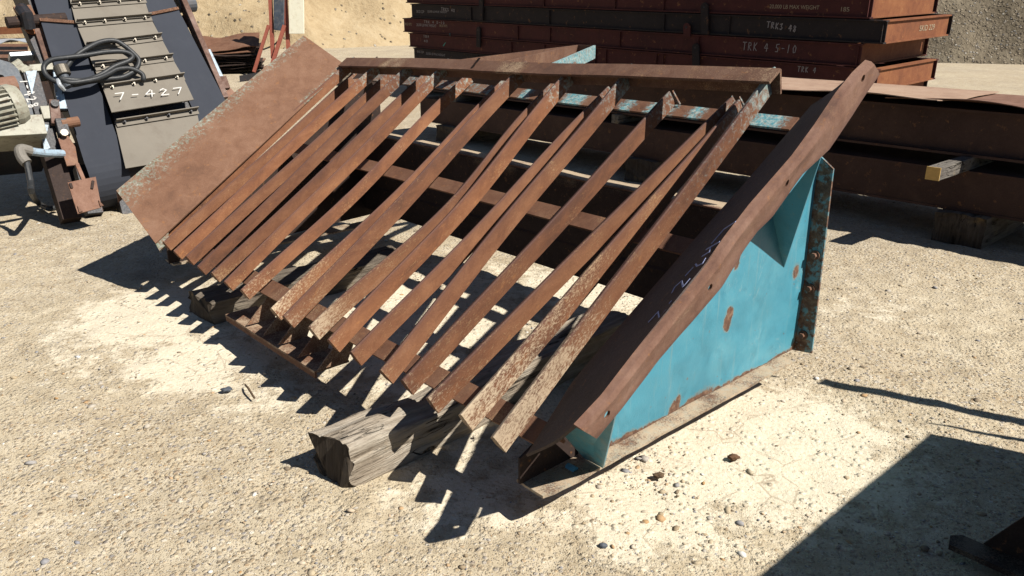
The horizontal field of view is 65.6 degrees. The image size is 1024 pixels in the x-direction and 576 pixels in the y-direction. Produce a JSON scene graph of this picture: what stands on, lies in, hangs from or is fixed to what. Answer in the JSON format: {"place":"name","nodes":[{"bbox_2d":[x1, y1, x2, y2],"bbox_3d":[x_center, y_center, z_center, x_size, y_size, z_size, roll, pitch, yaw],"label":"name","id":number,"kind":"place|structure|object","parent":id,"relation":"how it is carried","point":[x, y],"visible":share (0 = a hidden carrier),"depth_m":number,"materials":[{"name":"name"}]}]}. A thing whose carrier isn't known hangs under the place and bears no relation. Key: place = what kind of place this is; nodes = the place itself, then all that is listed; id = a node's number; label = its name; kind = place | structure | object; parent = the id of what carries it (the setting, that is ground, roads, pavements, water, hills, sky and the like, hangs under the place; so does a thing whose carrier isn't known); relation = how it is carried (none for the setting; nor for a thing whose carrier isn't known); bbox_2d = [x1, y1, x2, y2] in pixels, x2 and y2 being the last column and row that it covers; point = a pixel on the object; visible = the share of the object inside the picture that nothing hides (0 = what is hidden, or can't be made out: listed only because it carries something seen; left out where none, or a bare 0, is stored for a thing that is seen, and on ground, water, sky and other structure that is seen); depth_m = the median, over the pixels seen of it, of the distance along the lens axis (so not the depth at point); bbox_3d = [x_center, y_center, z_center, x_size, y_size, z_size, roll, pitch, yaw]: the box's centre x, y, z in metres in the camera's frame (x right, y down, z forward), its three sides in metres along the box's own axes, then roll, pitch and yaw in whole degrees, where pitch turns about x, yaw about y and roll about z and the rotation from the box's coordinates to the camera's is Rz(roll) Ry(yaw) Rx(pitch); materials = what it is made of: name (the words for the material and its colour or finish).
{"place":"outdoors","nodes":[
{"label":"outdoors","id":0,"kind":"place"},
{"bbox_2d":[0,58,63,117],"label":"steel crate","id":1,"kind":"object","parent":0,"point":[47,90],"visible":0.01,"depth_m":11.22,"materials":[{"name":"metal"}]},
{"bbox_2d":[0,44,27,57],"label":"perforated screen","id":2,"kind":"object","parent":1,"relation":"on","point":[5,49],"visible":0.77,"depth_m":10.80,"materials":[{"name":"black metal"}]},
{"bbox_2d":[0,38,26,43],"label":"crumpled sheet","id":3,"kind":"object","parent":2,"relation":"on","point":[4,40],"visible":0.62,"depth_m":10.91,"materials":[{"name":"white metal"}]},
{"bbox_2d":[0,27,22,33],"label":"rusty beam","id":4,"kind":"structure","parent":3,"relation":"on","point":[4,30],"depth_m":11.26,"materials":[{"name":"brown metal"}]},
{"bbox_2d":[0,0,415,48],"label":"dirt bank","id":5,"kind":"structure","parent":0,"point":[347,23],"depth_m":33.86,"materials":[{"name":"soil"}]},
{"bbox_2d":[0,45,1023,575],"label":"ground","id":6,"kind":"structure","parent":0,"point":[798,465],"depth_m":3.17,"materials":[{"name":"gravel"}]},
{"bbox_2d":[0,0,233,223],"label":"belt conveyor","id":7,"kind":"object","parent":6,"relation":"on","point":[123,131],"visible":0.9,"depth_m":6.55,"materials":[{"name":"metal"}]},
{"bbox_2d":[41,38,145,90],"bbox_3d":[-3.409,-1.830,6.486,0.246,0.388,0.774,15,24,37],"label":"electric cable","id":8,"kind":"object","parent":7,"relation":"on","point":[63,81],"visible":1,"depth_m":6.47,"materials":[{"name":"rubber"}]},
{"bbox_2d":[220,386,231,391],"bbox_3d":[-1.266,0.449,3.524,0.053,0.017,0.040,0,19,0],"label":"stone","id":9,"kind":"object","parent":6,"relation":"on","point":[227,388],"visible":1,"depth_m":3.51,"materials":[{"name":"stone"}]},
{"bbox_2d":[221,70,256,73],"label":"rusty sheet","id":10,"kind":"object","parent":6,"relation":"on","point":[240,72],"visible":0.36,"depth_m":20.47,"materials":[{"name":"brown metal"}]},
{"bbox_2d":[220,64,263,71],"bbox_3d":[-7.339,-5.721,20.680,1.686,0.098,1.197,-5,20,-14],"label":"rusty sheet","id":11,"kind":"object","parent":10,"relation":"on","point":[248,68],"visible":0.32,"depth_m":20.44,"materials":[{"name":"brown metal"}]},
{"bbox_2d":[219,61,263,68],"bbox_3d":[-7.365,-5.802,20.659,1.678,0.134,1.424,-4,20,-10],"label":"rusty sheet","id":12,"kind":"object","parent":11,"relation":"on","point":[234,67],"visible":0.25,"depth_m":20.20,"materials":[{"name":"brown metal"}]},
{"bbox_2d":[217,58,262,66],"bbox_3d":[-7.324,-5.857,20.599,1.623,0.152,1.441,-5,20,-13],"label":"rusty sheet","id":13,"kind":"object","parent":12,"relation":"on","point":[231,64],"visible":0.27,"depth_m":20.18,"materials":[{"name":"brown metal"}]},
{"bbox_2d":[216,60,253,63],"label":"rusty sheet","id":14,"kind":"object","parent":13,"relation":"on","point":[231,61],"visible":0.21,"depth_m":20.12,"materials":[{"name":"brown metal"}]},
{"bbox_2d":[215,58,255,60],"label":"rusty sheet","id":15,"kind":"object","parent":14,"relation":"on","point":[235,59],"visible":0.12,"depth_m":20.17,"materials":[{"name":"brown metal"}]},
{"bbox_2d":[214,55,256,58],"bbox_3d":[-7.323,-6.090,20.579,1.596,0.267,1.403,-4,20,-12],"label":"rusty sheet","id":16,"kind":"object","parent":15,"relation":"on","point":[248,57],"visible":0.14,"depth_m":20.09,"materials":[{"name":"brown metal"}]},
{"bbox_2d":[213,43,260,56],"bbox_3d":[-7.307,-6.145,20.483,1.543,0.274,1.403,-4,20,-11],"label":"rusty sheet","id":17,"kind":"object","parent":16,"relation":"on","point":[246,53],"visible":0.28,"depth_m":20.07,"materials":[{"name":"brown metal"}]},
{"bbox_2d":[212,46,255,53],"bbox_3d":[-7.352,-6.220,20.469,1.508,0.329,1.260,-3,20,-9],"label":"rusty sheet","id":18,"kind":"object","parent":17,"relation":"on","point":[246,49],"visible":0.27,"depth_m":20.11,"materials":[{"name":"brown metal"}]},
{"bbox_2d":[203,32,259,51],"bbox_3d":[-7.309,-6.332,20.474,1.547,0.436,1.289,-5,20,-14],"label":"rusty sheet","id":19,"kind":"object","parent":18,"relation":"on","point":[233,42],"visible":0.78,"depth_m":20.50,"materials":[{"name":"brown metal"}]},
{"bbox_2d":[244,384,254,398],"bbox_3d":[-1.151,0.449,3.485,0.012,0.019,0.146,-12,23,-30],"label":"twig","id":20,"kind":"object","parent":6,"relation":"on","point":[250,391],"visible":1,"depth_m":3.46,"materials":[{"name":"brown wood"}]},
{"bbox_2d":[239,0,304,81],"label":"steel stand","id":21,"kind":"object","parent":6,"relation":"on","point":[283,21],"visible":0.94,"depth_m":19.40,"materials":[{"name":"metal"}]},
{"bbox_2d":[188,245,395,324],"bbox_3d":[-1.213,-0.037,4.736,1.343,0.153,0.277,-17,26,-40],"label":"timber block","id":22,"kind":"object","parent":6,"relation":"on","point":[214,304],"depth_m":4.41,"materials":[{"name":"brown wood"}]},
{"bbox_2d":[407,75,442,93],"bbox_3d":[-1.206,-4.168,16.084,2.099,0.469,0.240,-17,26,-40],"label":"dunnage timber","id":23,"kind":"object","parent":6,"relation":"on","point":[431,92],"visible":0.11,"depth_m":15.64,"materials":[{"name":"brown wood"}]},
{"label":"steel skid","id":24,"kind":"object","parent":23,"relation":"on","visible":0},
{"bbox_2d":[413,47,927,86],"bbox_3d":[1.754,-3.538,12.808,1.806,0.498,8.831,-17,26,-40],"label":"steel skid","id":25,"kind":"object","parent":24,"relation":"on","point":[431,53],"visible":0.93,"depth_m":14.60,"materials":[{"name":"brown metal"}]},
{"bbox_2d":[408,27,938,84],"bbox_3d":[1.710,-3.824,12.678,1.794,0.599,9.046,-17,26,-40],"label":"steel skid","id":26,"kind":"object","parent":25,"relation":"on","point":[909,71],"visible":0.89,"depth_m":10.79,"materials":[{"name":"paint"}]},
{"bbox_2d":[403,18,928,66],"bbox_3d":[1.650,-4.101,12.796,1.992,0.506,8.981,-17,26,-40],"label":"steel skid","id":27,"kind":"object","parent":26,"relation":"on","point":[825,52],"visible":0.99,"depth_m":10.72,"materials":[{"name":"paint"}]},
{"bbox_2d":[410,0,953,43],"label":"steel skid","id":28,"kind":"object","parent":27,"relation":"on","point":[885,30],"visible":1,"depth_m":10.42,"materials":[{"name":"brown metal"}]},
{"bbox_2d":[406,0,937,18],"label":"steel skid","id":29,"kind":"object","parent":28,"relation":"on","point":[867,9],"visible":1,"depth_m":9.99,"materials":[{"name":"paint"}]},
{"bbox_2d":[308,311,628,487],"bbox_3d":[-0.060,0.405,3.424,0.229,0.195,1.760,18,26,41],"label":"timber block","id":30,"kind":"object","parent":6,"relation":"on","point":[361,448],"depth_m":3.00,"materials":[{"name":"brown wood"}]},
{"bbox_2d":[436,124,502,141],"bbox_3d":[-0.522,-2.008,10.197,0.919,0.228,0.349,-17,26,-39],"label":"support block","id":31,"kind":"object","parent":6,"relation":"on","point":[444,132],"depth_m":10.03,"materials":[{"name":"brown wood"}]},
{"bbox_2d":[420,95,1023,221],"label":"steel beam","id":32,"kind":"structure","parent":31,"relation":"on","point":[995,189],"depth_m":6.33,"materials":[{"name":"brown metal"}]},
{"bbox_2d":[452,95,483,101],"bbox_3d":[-0.352,-2.440,10.064,1.000,0.087,0.090,-17,26,-39],"label":"spacer timber","id":33,"kind":"object","parent":32,"relation":"on","point":[459,98],"visible":0.13,"depth_m":9.83,"materials":[{"name":"brown wood"}]},
{"bbox_2d":[432,77,1023,163],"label":"steel beam","id":34,"kind":"structure","parent":33,"relation":"on","point":[981,130],"depth_m":6.04,"materials":[{"name":"brown metal"}]},
{"bbox_2d":[885,93,1023,107],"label":"steel sheet","id":35,"kind":"object","parent":34,"relation":"on","point":[1007,100],"visible":0.56,"depth_m":5.89,"materials":[{"name":"brown metal"}]},
{"bbox_2d":[782,77,998,100],"bbox_3d":[2.413,-1.825,7.030,1.250,0.052,3.056,-17,26,-39],"label":"steel sheet","id":36,"kind":"object","parent":35,"relation":"on","point":[906,91],"visible":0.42,"depth_m":6.46,"materials":[{"name":"brown metal"}]},
{"bbox_2d":[611,114,643,123],"bbox_3d":[1.396,-1.799,8.250,1.000,0.087,0.090,-17,26,-39],"label":"spacer timber","id":37,"kind":"object","parent":32,"relation":"on","point":[618,118],"visible":0.46,"depth_m":7.96,"materials":[{"name":"brown wood"}]},
{"bbox_2d":[925,156,996,180],"bbox_3d":[3.386,-0.938,5.815,1.527,0.087,0.090,-17,26,-39],"label":"spacer timber","id":38,"kind":"object","parent":32,"relation":"on","point":[947,168],"visible":0.56,"depth_m":5.47,"materials":[{"name":"wood"}]},
{"bbox_2d":[116,35,879,497],"bbox_3d":[-0.147,-0.648,4.331,2.783,1.324,4.047,-17,26,-39],"label":"grizzly screen","id":39,"kind":"object","parent":6,"relation":"on","point":[726,307],"visible":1,"depth_m":3.49,"materials":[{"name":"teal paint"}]},
{"bbox_2d":[0,262,1023,575],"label":"loose stones","id":40,"kind":"object","parent":6,"relation":"on","point":[662,490],"visible":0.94,"depth_m":2.83,"materials":[{"name":"stone"}]},
{"bbox_2d":[598,542,607,548],"bbox_3d":[0.286,0.810,2.498,0.031,0.019,0.021,0,19,0],"label":"stone","id":41,"kind":"object","parent":6,"relation":"on","point":[602,545],"visible":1,"depth_m":2.49,"materials":[{"name":"stone"}]},
{"bbox_2d":[624,157,662,182],"bbox_3d":[1.557,-1.242,8.029,0.919,0.228,0.349,-17,26,-39],"label":"support block","id":42,"kind":"object","parent":6,"relation":"on","point":[641,170],"depth_m":7.75,"materials":[{"name":"brown wood"}]},
{"bbox_2d":[652,472,663,477],"bbox_3d":[0.530,0.678,2.875,0.044,0.023,0.032,0,19,0],"label":"stone","id":43,"kind":"object","parent":6,"relation":"on","point":[658,475],"visible":1,"depth_m":2.87,"materials":[{"name":"brown stone"}]},
{"bbox_2d":[727,453,740,460],"bbox_3d":[0.835,0.636,2.989,0.052,0.031,0.035,0,19,0],"label":"dirt clod","id":44,"kind":"object","parent":6,"relation":"on","point":[733,457],"visible":1,"depth_m":2.98,"materials":[{"name":"brown soil"}]},
{"bbox_2d":[931,209,1023,249],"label":"support block","id":45,"kind":"object","parent":6,"relation":"on","point":[975,231],"depth_m":5.72,"materials":[{"name":"brown wood"}]},
{"bbox_2d":[948,516,1023,575],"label":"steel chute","id":46,"kind":"object","parent":6,"relation":"on","point":[1002,551],"visible":1,"depth_m":2.41,"materials":[{"name":"brown metal"}]},
{"bbox_2d":[920,0,1023,64],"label":"gravel bank","id":47,"kind":"structure","parent":0,"point":[986,31],"depth_m":24.48,"materials":[{"name":"grey gravel"}]}
]}

